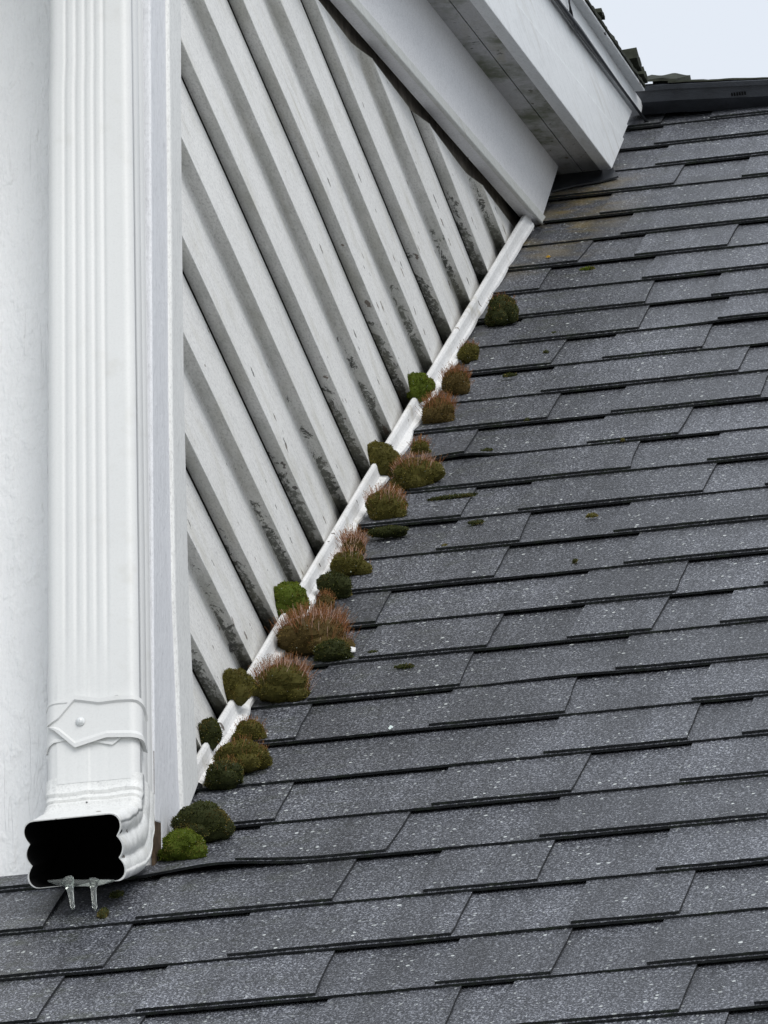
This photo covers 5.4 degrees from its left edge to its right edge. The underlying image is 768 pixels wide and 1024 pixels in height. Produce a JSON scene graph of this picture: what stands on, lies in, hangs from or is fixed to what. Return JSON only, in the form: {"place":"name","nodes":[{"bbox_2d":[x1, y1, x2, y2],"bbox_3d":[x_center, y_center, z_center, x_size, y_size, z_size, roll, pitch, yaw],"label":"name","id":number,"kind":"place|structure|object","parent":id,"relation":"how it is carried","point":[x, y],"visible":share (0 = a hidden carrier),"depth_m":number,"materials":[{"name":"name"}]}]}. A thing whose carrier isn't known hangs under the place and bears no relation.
{"place":"outdoors","nodes":[
{"label":"outdoors","id":0,"kind":"place"},
{"bbox_2d":[589,0,767,83],"label":"sky","id":1,"kind":"structure","parent":0,"point":[699,39],"materials":[{"name":"white"}]},
{"label":"ground","id":2,"kind":"structure","parent":0,"visible":0},
{"bbox_2d":[0,0,767,1023],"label":"house","id":3,"kind":"structure","parent":2,"relation":"on","point":[544,800],"depth_m":7.78,"materials":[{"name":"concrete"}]},
{"bbox_2d":[24,0,154,887],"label":"downspout","id":4,"kind":"object","parent":3,"relation":"attached to","point":[95,819],"visible":1,"depth_m":7.28,"materials":[{"name":"white metal"}]},
{"bbox_2d":[61,876,74,909],"bbox_3d":[-0.275,0.332,7.017,0.012,0.032,0.012,14,-30,-27],"label":"icicle","id":5,"kind":"object","parent":4,"relation":"attached to","point":[67,882],"visible":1,"depth_m":7.02,"materials":[{"name":"white"}]},
{"bbox_2d":[47,879,114,886],"bbox_3d":[-0.264,0.322,7.022,0.060,0.010,0.007,-6,-27,10],"label":"ice film","id":6,"kind":"object","parent":4,"relation":"on","point":[81,883],"visible":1,"depth_m":7.02,"materials":[{"name":"white"}]},
{"bbox_2d":[89,877,98,910],"bbox_3d":[-0.252,0.333,7.012,0.009,0.030,0.009,-6,-27,10],"label":"icicle","id":7,"kind":"object","parent":4,"relation":"hanging from","point":[93,882],"visible":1,"depth_m":7.01,"materials":[{"name":"white"}]},
{"bbox_2d":[97,907,108,918],"bbox_3d":[-0.245,0.349,7.013,0.012,0.017,0.022,-6,-27,10],"label":"moss patch","id":8,"kind":"object","parent":3,"relation":"on","point":[102,913],"visible":1,"depth_m":7.01,"materials":[{"name":"green plant"}]},
{"bbox_2d":[109,890,123,898],"bbox_3d":[-0.234,0.335,7.069,0.014,0.012,0.014,-6,-27,10],"label":"moss patch","id":9,"kind":"object","parent":3,"relation":"on","point":[116,894],"visible":1,"depth_m":7.07,"materials":[{"name":"green plant"}]},
{"bbox_2d":[157,827,208,860],"bbox_3d":[-0.179,0.296,7.167,0.039,0.034,0.040,12,-29,-24],"label":"moss clump","id":10,"kind":"object","parent":3,"relation":"on","point":[184,844],"visible":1,"depth_m":7.16,"materials":[{"name":"green plant"}]},
{"bbox_2d":[169,799,235,842],"bbox_3d":[-0.163,0.280,7.224,0.060,0.041,0.047,-6,-27,10],"label":"moss clump","id":11,"kind":"object","parent":3,"relation":"on","point":[208,821],"visible":0.97,"depth_m":7.21,"materials":[{"name":"green plant"}]},
{"bbox_2d":[198,717,222,750],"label":"moss clump","id":12,"kind":"object","parent":3,"relation":"on","point":[210,732],"visible":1,"depth_m":7.47,"materials":[{"name":"green plant"}]},
{"bbox_2d":[203,754,244,789],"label":"moss clump","id":13,"kind":"object","parent":3,"relation":"on","point":[225,774],"visible":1,"depth_m":7.38,"materials":[{"name":"green plant"}]},
{"bbox_2d":[222,668,256,705],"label":"moss clump","id":14,"kind":"object","parent":3,"relation":"on","point":[239,687],"visible":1,"depth_m":7.62,"materials":[{"name":"green plant"}]},
{"bbox_2d":[211,733,273,772],"bbox_3d":[-0.132,0.226,7.444,0.059,0.043,0.053,-6,-27,10],"label":"moss clump","id":15,"kind":"object","parent":3,"relation":"on","point":[253,755],"visible":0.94,"depth_m":7.43,"materials":[{"name":"green plant"}]},
{"bbox_2d":[230,714,267,740],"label":"moss clump","id":16,"kind":"object","parent":3,"relation":"on","point":[254,728],"visible":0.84,"depth_m":7.53,"materials":[{"name":"green plant"}]},
{"bbox_2d":[248,650,321,702],"bbox_3d":[-0.096,0.159,7.686,0.068,0.056,0.056,-17,-30,28],"label":"moss clump","id":17,"kind":"object","parent":3,"relation":"on","point":[280,680],"visible":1,"depth_m":7.67,"materials":[{"name":"green plant"}]},
{"bbox_2d":[273,580,309,617],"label":"moss clump","id":18,"kind":"object","parent":3,"relation":"on","point":[289,594],"visible":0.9,"depth_m":7.94,"materials":[{"name":"green plant"}]},
{"bbox_2d":[268,599,359,655],"bbox_3d":[-0.069,0.117,7.857,0.092,0.062,0.067,-6,-27,10],"label":"moss clump","id":19,"kind":"object","parent":3,"relation":"on","point":[304,634],"visible":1,"depth_m":7.84,"materials":[{"name":"brown plant"}]},
{"bbox_2d":[315,587,336,609],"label":"moss clump","id":20,"kind":"object","parent":3,"relation":"on","point":[323,596],"visible":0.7,"depth_m":8.02,"materials":[{"name":"plant"}]},
{"bbox_2d":[312,637,354,661],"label":"moss clump","id":21,"kind":"object","parent":3,"relation":"on","point":[334,649],"visible":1,"depth_m":7.80,"materials":[{"name":"green plant"}]},
{"bbox_2d":[316,571,352,599],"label":"moss clump","id":22,"kind":"object","parent":3,"relation":"on","point":[339,584],"visible":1,"depth_m":8.06,"materials":[{"name":"green plant"}]},
{"bbox_2d":[327,544,372,577],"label":"moss clump","id":23,"kind":"object","parent":3,"relation":"on","point":[348,562],"visible":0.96,"depth_m":8.14,"materials":[{"name":"green plant"}]},
{"bbox_2d":[335,523,372,553],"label":"moss clump","id":24,"kind":"object","parent":3,"relation":"on","point":[356,539],"visible":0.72,"depth_m":8.24,"materials":[{"name":"brown plant"}]},
{"bbox_2d":[367,439,400,477],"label":"moss clump","id":25,"kind":"object","parent":3,"relation":"on","point":[382,456],"visible":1,"depth_m":8.55,"materials":[{"name":"green plant"}]},
{"bbox_2d":[362,481,409,520],"bbox_3d":[0.003,-0.009,8.383,0.048,0.046,0.044,-6,-27,10],"label":"moss clump","id":26,"kind":"object","parent":3,"relation":"on","point":[382,503],"visible":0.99,"depth_m":8.37,"materials":[{"name":"green plant"}]},
{"bbox_2d":[367,525,409,537],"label":"moss clump","id":27,"kind":"object","parent":3,"relation":"on","point":[389,531],"visible":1,"depth_m":8.29,"materials":[{"name":"green plant"}]},
{"bbox_2d":[394,663,414,668],"bbox_3d":[0.019,0.148,7.739,0.022,0.008,0.009,-6,-27,10],"label":"moss patch","id":28,"kind":"object","parent":3,"relation":"on","point":[405,665],"visible":1,"depth_m":7.74,"materials":[{"name":"green plant"}]},
{"bbox_2d":[387,448,447,490],"bbox_3d":[0.035,-0.043,8.512,0.067,0.050,0.046,-6,-27,10],"label":"moss clump","id":29,"kind":"object","parent":3,"relation":"on","point":[409,472],"visible":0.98,"depth_m":8.50,"materials":[{"name":"green plant"}]},
{"bbox_2d":[406,372,435,402],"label":"moss clump","id":30,"kind":"object","parent":3,"relation":"on","point":[421,384],"visible":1,"depth_m":8.85,"materials":[{"name":"green plant"}]},
{"bbox_2d":[408,432,434,454],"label":"moss clump","id":31,"kind":"object","parent":3,"relation":"on","point":[421,445],"visible":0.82,"depth_m":8.65,"materials":[{"name":"green plant"}]},
{"bbox_2d":[415,387,460,423],"bbox_3d":[0.059,-0.114,8.808,0.041,0.046,0.044,19,-33,-34],"label":"moss clump","id":32,"kind":"object","parent":3,"relation":"on","point":[436,409],"visible":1,"depth_m":8.80,"materials":[{"name":"brown plant"}]},
{"bbox_2d":[426,492,477,500],"bbox_3d":[0.071,-0.016,8.434,0.055,0.010,0.012,-6,-27,10],"label":"moss patch","id":33,"kind":"object","parent":3,"relation":"on","point":[453,496],"visible":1,"depth_m":8.43,"materials":[{"name":"green plant"}]},
{"bbox_2d":[438,361,473,394],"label":"moss clump","id":34,"kind":"object","parent":3,"relation":"on","point":[455,381],"visible":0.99,"depth_m":8.94,"materials":[{"name":"plant"}]},
{"bbox_2d":[456,337,479,363],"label":"moss clump","id":35,"kind":"object","parent":3,"relation":"on","point":[467,352],"visible":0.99,"depth_m":9.10,"materials":[{"name":"green plant"}]},
{"bbox_2d":[467,519,484,525],"bbox_3d":[0.095,0.011,8.301,0.019,0.010,0.011,-6,-27,10],"label":"moss patch","id":36,"kind":"object","parent":3,"relation":"on","point":[475,522],"visible":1,"depth_m":8.30,"materials":[{"name":"green plant"}]},
{"bbox_2d":[480,447,493,450],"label":"moss patch","id":37,"kind":"object","parent":3,"relation":"on","point":[488,449],"visible":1,"depth_m":8.63,"materials":[{"name":"green plant"}]},
{"bbox_2d":[484,292,519,326],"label":"moss clump","id":38,"kind":"object","parent":3,"relation":"on","point":[502,309],"visible":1,"depth_m":9.29,"materials":[{"name":"green plant"}]},
{"bbox_2d":[502,372,517,377],"bbox_3d":[0.140,-0.153,8.996,0.018,0.008,0.009,-6,-27,10],"label":"moss patch","id":39,"kind":"object","parent":3,"relation":"on","point":[508,375],"visible":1,"depth_m":8.99,"materials":[{"name":"green plant"}]},
{"bbox_2d":[579,265,595,270],"bbox_3d":[0.240,-0.287,9.530,0.021,0.008,0.007,-6,-27,10],"label":"moss patch","id":40,"kind":"object","parent":3,"relation":"on","point":[586,268],"visible":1,"depth_m":9.53,"materials":[{"name":"green plant"}]},
{"bbox_2d":[585,512,597,518],"bbox_3d":[0.213,0.004,8.259,0.013,0.011,0.012,12,-29,-24],"label":"moss patch","id":41,"kind":"object","parent":3,"relation":"on","point":[592,515],"visible":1,"depth_m":8.26,"materials":[{"name":"green plant"}]},
{"bbox_2d":[554,0,648,121],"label":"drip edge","id":42,"kind":"object","parent":3,"relation":"attached to","point":[580,32],"visible":1,"depth_m":9.97,"materials":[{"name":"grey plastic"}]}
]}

